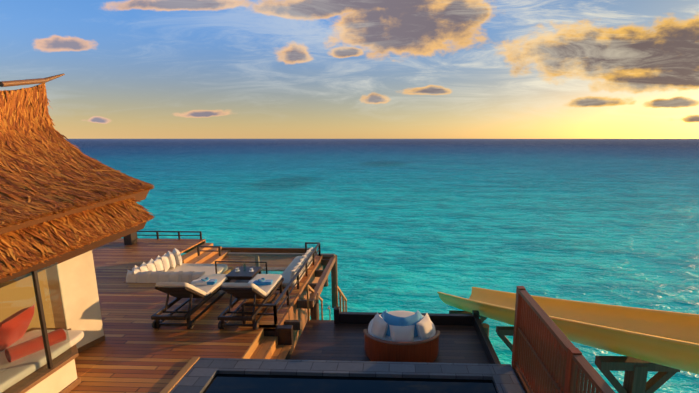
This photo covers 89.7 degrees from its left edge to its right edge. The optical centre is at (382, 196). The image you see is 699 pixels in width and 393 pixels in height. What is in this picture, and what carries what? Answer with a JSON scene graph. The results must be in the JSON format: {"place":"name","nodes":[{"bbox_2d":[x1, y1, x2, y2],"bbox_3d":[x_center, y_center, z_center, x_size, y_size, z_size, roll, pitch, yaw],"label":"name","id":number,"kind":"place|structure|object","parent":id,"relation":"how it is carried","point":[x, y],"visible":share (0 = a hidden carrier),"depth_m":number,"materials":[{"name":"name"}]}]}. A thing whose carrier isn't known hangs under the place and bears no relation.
{"place":"outdoors","nodes":[
{"label":"outdoors","id":0,"kind":"place"},
{"bbox_2d":[0,269,114,390],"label":"interior wall","id":1,"kind":"structure","parent":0,"point":[86,361],"depth_m":5.65,"materials":[{"name":"beige paint"}]},
{"bbox_2d":[25,250,103,392],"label":"villa wall","id":2,"kind":"structure","parent":0,"point":[79,293],"depth_m":5.68,"materials":[{"name":"beige paint"}]},
{"bbox_2d":[0,304,83,392],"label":"window seat cushions","id":3,"kind":"object","parent":2,"relation":"on","point":[74,337],"depth_m":4.80,"materials":[{"name":"white fabric"}]},
{"bbox_2d":[2,271,104,392],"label":"window frame","id":4,"kind":"object","parent":2,"relation":"in","point":[51,368],"visible":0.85,"depth_m":4.60,"materials":[{"name":"brown wood"}]},
{"bbox_2d":[0,263,70,392],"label":"window glass","id":5,"kind":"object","parent":4,"relation":"in","point":[62,305],"depth_m":4.42,"materials":[{"name":"clear glass"}]},
{"bbox_2d":[0,84,148,286],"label":"thatch roof","id":6,"kind":"structure","parent":2,"relation":"on","point":[138,196],"depth_m":5.12,"materials":[{"name":"brown wicker"}]},
{"bbox_2d":[0,73,64,86],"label":"ridge cap","id":7,"kind":"object","parent":6,"relation":"attached to","point":[23,82],"visible":1,"depth_m":7.36,"materials":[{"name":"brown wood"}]},
{"bbox_2d":[0,83,154,228],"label":"thatch","id":8,"kind":"object","parent":6,"relation":"attached to","point":[47,168],"visible":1,"depth_m":6.46,"materials":[{"name":"brown plant"}]},
{"bbox_2d":[0,198,155,277],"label":"thatch","id":9,"kind":"object","parent":6,"relation":"attached to","point":[24,248],"visible":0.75,"depth_m":5.02,"materials":[{"name":"brown plant"}]},
{"bbox_2d":[160,357,529,392],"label":"pool side ledge","id":10,"kind":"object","parent":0,"point":[177,378],"depth_m":5.17,"materials":[{"name":"brown wood"}]},
{"bbox_2d":[169,358,524,392],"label":"pool coping","id":11,"kind":"object","parent":10,"relation":"on","point":[200,374],"visible":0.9,"depth_m":5.33,"materials":[{"name":"grey stone"}]},
{"bbox_2d":[203,374,497,392],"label":"pool water","id":12,"kind":"structure","parent":11,"relation":"in","point":[235,383],"depth_m":5.08,"materials":[{"name":"blue liquid"}]},
{"bbox_2d":[511,286,614,392],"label":"privacy fence","id":13,"kind":"object","parent":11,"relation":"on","point":[548,356],"visible":1,"depth_m":4.36,"materials":[{"name":"red wood"}]},
{"bbox_2d":[0,0,698,138],"label":"sky","id":14,"kind":"structure","parent":0,"point":[132,69],"materials":[{"name":"blue"}]},
{"bbox_2d":[66,139,698,392],"bbox_3d":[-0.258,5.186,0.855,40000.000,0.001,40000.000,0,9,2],"label":"ocean water","id":15,"kind":"structure","parent":0,"point":[412,225],"depth_m":25.55,"materials":[{"name":"teal liquid"}]},
{"bbox_2d":[120,238,488,358],"bbox_3d":[-6.854,3.059,11.407,21.314,2.748,6.411,4,10,24],"label":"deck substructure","id":16,"kind":"object","parent":15,"relation":"in","point":[295,315],"visible":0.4,"depth_m":8.61,"materials":[{"name":"brown wood"}]},
{"bbox_2d":[69,239,320,392],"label":"deck","id":17,"kind":"structure","parent":16,"relation":"on","point":[144,357],"depth_m":6.61,"materials":[{"name":"brown wood"}]},
{"bbox_2d":[151,274,230,328],"bbox_3d":[-3.880,1.902,7.260,0.732,0.885,1.845,0,9,2],"label":"sun lounger","id":18,"kind":"object","parent":17,"relation":"on","point":[181,290],"visible":0.85,"depth_m":6.69,"materials":[{"name":"brown wood"}]},
{"bbox_2d":[191,277,216,284],"bbox_3d":[-3.869,1.832,7.582,0.500,0.134,0.170,-1,9,-6],"label":"towel","id":19,"kind":"object","parent":18,"relation":"on","point":[206,281],"visible":0.94,"depth_m":7.53,"materials":[{"name":"fabric"}]},
{"bbox_2d":[163,263,232,273],"bbox_3d":[-5.470,2.217,9.602,1.830,0.498,2.030,0,9,2],"label":"sofa seat cushion","id":20,"kind":"object","parent":17,"relation":"in","point":[206,268],"visible":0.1,"depth_m":10.09,"materials":[{"name":"white fabric"}]},
{"bbox_2d":[126,248,204,283],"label":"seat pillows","id":21,"kind":"object","parent":20,"relation":"on","point":[151,270],"visible":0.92,"depth_m":8.68,"materials":[{"name":"white fabric"}]},
{"bbox_2d":[181,243,230,263],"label":"sunken steps","id":22,"kind":"structure","parent":17,"relation":"in","point":[192,257],"depth_m":11.38,"materials":[{"name":"brown wood"}]},
{"bbox_2d":[123,231,320,324],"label":"deck rails","id":23,"kind":"object","parent":17,"relation":"on","point":[130,239],"visible":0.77,"depth_m":9.19,"materials":[{"name":"brown wood"}]},
{"bbox_2d":[226,266,261,282],"bbox_3d":[-3.275,1.971,8.315,0.620,0.405,0.620,0,9,2],"label":"side table","id":24,"kind":"object","parent":17,"relation":"on","point":[243,276],"visible":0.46,"depth_m":8.20,"materials":[{"name":"brown wood"}]},
{"bbox_2d":[235,262,253,271],"bbox_3d":[-3.274,1.664,8.285,0.460,0.210,0.120,0,9,2],"label":"table service","id":25,"kind":"object","parent":24,"relation":"on","point":[250,270],"visible":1,"depth_m":8.28,"materials":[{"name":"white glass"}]},
{"bbox_2d":[218,274,283,329],"bbox_3d":[-2.650,1.906,7.239,0.732,0.885,1.845,0,9,2],"label":"sun lounger","id":26,"kind":"object","parent":17,"relation":"on","point":[239,291],"visible":0.98,"depth_m":6.65,"materials":[{"name":"brown wood"}]},
{"bbox_2d":[248,278,272,285],"bbox_3d":[-2.639,1.835,7.561,0.500,0.134,0.170,-1,9,-6],"label":"towel","id":27,"kind":"object","parent":26,"relation":"on","point":[261,281],"visible":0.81,"depth_m":7.51,"materials":[{"name":"blue fabric"}]},
{"bbox_2d":[250,325,293,359],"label":"deck steps","id":28,"kind":"structure","parent":17,"relation":"on","point":[272,345],"depth_m":6.48,"materials":[{"name":"brown wood"}]},
{"bbox_2d":[215,252,334,273],"bbox_3d":[-3.149,1.952,9.845,3.310,0.942,1.950,0,9,2],"label":"net frame","id":29,"kind":"object","parent":17,"relation":"on","point":[257,262],"visible":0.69,"depth_m":10.72,"materials":[{"name":"weathered wood"},{"name":"dark wood"},{"name":"rope"}]},
{"bbox_2d":[261,267,285,273],"bbox_3d":[-3.469,2.426,9.929,2.150,0.180,1.820,0,9,2],"label":"hammock net","id":30,"kind":"object","parent":29,"relation":"attached to","point":[273,270],"visible":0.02,"depth_m":10.67,"materials":[{"name":"fabric"}]},
{"bbox_2d":[279,247,312,286],"bbox_3d":[-2.264,1.801,9.237,0.558,0.439,1.950,0,9,2],"label":"outdoor sofa","id":31,"kind":"object","parent":17,"relation":"on","point":[291,269],"visible":0.62,"depth_m":8.92,"materials":[{"name":"white fabric"}]},
{"bbox_2d":[289,320,489,363],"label":"deck","id":32,"kind":"structure","parent":16,"relation":"on","point":[324,340],"depth_m":6.89,"materials":[{"name":"brown wood"}]},
{"bbox_2d":[363,329,439,362],"bbox_3d":[0.370,2.673,6.724,1.469,0.540,1.407,0,9,2],"label":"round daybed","id":33,"kind":"object","parent":32,"relation":"on","point":[381,350],"visible":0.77,"depth_m":6.13,"materials":[{"name":"red wood"}]},
{"bbox_2d":[368,310,435,341],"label":"cushions","id":34,"kind":"object","parent":33,"relation":"on","point":[401,326],"visible":0.73,"depth_m":6.32,"materials":[{"name":"white fabric"}]},
{"bbox_2d":[311,306,500,363],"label":"deck kerb","id":35,"kind":"structure","parent":32,"relation":"on","point":[472,319],"depth_m":7.58,"materials":[{"name":"brown wood"}]},
{"bbox_2d":[306,284,346,320],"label":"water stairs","id":36,"kind":"structure","parent":15,"relation":"in","point":[308,288],"depth_m":8.14,"materials":[{"name":"brown wood"}]},
{"bbox_2d":[449,310,679,392],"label":"slide supports","id":37,"kind":"object","parent":15,"relation":"in","point":[635,374],"visible":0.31,"depth_m":4.53,"materials":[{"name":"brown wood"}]},
{"bbox_2d":[437,287,698,374],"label":"water slide","id":38,"kind":"object","parent":37,"relation":"on","point":[666,338],"visible":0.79,"depth_m":4.83,"materials":[{"name":"yellow plastic"}]}
]}

